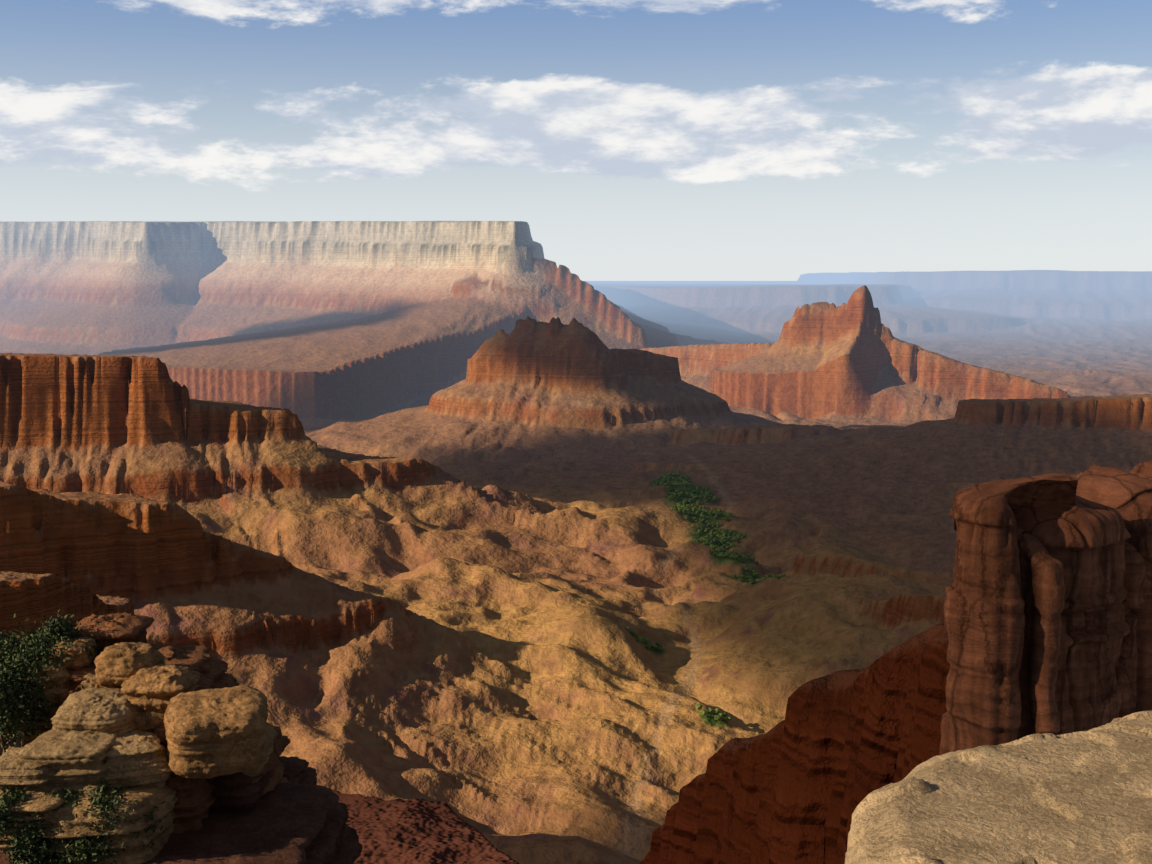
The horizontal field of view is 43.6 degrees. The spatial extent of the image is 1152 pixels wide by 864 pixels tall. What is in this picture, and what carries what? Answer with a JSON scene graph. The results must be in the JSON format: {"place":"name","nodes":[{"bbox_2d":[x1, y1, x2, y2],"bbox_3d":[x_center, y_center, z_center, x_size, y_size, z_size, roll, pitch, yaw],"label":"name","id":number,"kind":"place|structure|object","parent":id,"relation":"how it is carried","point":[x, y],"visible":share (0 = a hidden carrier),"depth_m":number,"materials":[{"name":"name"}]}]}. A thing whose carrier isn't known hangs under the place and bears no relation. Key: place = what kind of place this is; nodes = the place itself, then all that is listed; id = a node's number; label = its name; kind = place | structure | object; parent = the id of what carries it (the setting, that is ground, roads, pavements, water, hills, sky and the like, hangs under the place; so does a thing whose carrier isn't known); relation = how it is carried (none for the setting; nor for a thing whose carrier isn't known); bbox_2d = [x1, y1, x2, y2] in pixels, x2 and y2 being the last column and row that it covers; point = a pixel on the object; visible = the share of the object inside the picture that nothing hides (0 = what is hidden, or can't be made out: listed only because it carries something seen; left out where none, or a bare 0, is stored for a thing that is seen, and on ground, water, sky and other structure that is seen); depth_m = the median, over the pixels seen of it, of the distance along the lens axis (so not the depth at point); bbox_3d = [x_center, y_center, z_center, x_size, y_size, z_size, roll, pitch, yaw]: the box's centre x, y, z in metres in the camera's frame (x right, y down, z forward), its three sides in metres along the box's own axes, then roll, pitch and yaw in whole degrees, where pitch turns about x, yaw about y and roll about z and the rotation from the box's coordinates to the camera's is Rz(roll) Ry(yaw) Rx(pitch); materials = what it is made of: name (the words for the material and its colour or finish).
{"place":"outdoors","nodes":[
{"label":"outdoors","id":0,"kind":"place"},
{"bbox_2d":[0,221,1151,863],"bbox_3d":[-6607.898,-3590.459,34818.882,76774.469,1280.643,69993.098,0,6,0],"label":"canyon ground","id":1,"kind":"structure","parent":0,"point":[388,521],"depth_m":3427.39,"materials":[{"name":"brown stone"}]},
{"bbox_2d":[0,612,362,863],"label":"outcrop rock","id":2,"kind":"object","parent":1,"relation":"on","point":[193,739],"visible":0.94,"depth_m":20.42,"materials":[{"name":"stone"}]},
{"bbox_2d":[0,614,71,755],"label":"juniper bush","id":3,"kind":"object","parent":2,"relation":"on","point":[12,662],"visible":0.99,"depth_m":21.83,"materials":[{"name":"green plant"}]},
{"bbox_2d":[0,780,91,863],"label":"shrub","id":4,"kind":"object","parent":2,"relation":"on","point":[26,849],"visible":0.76,"depth_m":18.98,"materials":[{"name":"green plant"}]},
{"bbox_2d":[17,609,108,669],"bbox_3d":[-8.108,3.554,22.999,1.633,1.516,1.597,0,6,0],"label":"juniper bush","id":5,"kind":"object","parent":2,"relation":"on","point":[58,630],"visible":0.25,"depth_m":22.76,"materials":[{"name":"green plant"}]},
{"bbox_2d":[48,771,165,863],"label":"juniper bush","id":6,"kind":"object","parent":2,"relation":"on","point":[91,854],"visible":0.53,"depth_m":19.11,"materials":[{"name":"green plant"}]},
{"bbox_2d":[625,470,785,721],"bbox_3d":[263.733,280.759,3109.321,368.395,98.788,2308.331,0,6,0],"label":"trees","id":7,"kind":"object","parent":1,"relation":"on","point":[733,555],"visible":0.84,"depth_m":3504.46,"materials":[{"name":"green plant"}]},
{"bbox_2d":[845,711,1151,863],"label":"rock ledge","id":8,"kind":"object","parent":1,"relation":"on","point":[1082,797],"visible":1,"depth_m":4.53,"materials":[{"name":"stone"}]},
{"bbox_2d":[939,460,1151,754],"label":"rock pillars","id":9,"kind":"structure","parent":1,"relation":"on","point":[1047,610],"depth_m":58.31,"materials":[{"name":"stone"}]},
{"bbox_2d":[0,0,1151,280],"label":"sky","id":10,"kind":"structure","parent":0,"point":[633,140],"materials":[{"name":"blue"}]}
]}

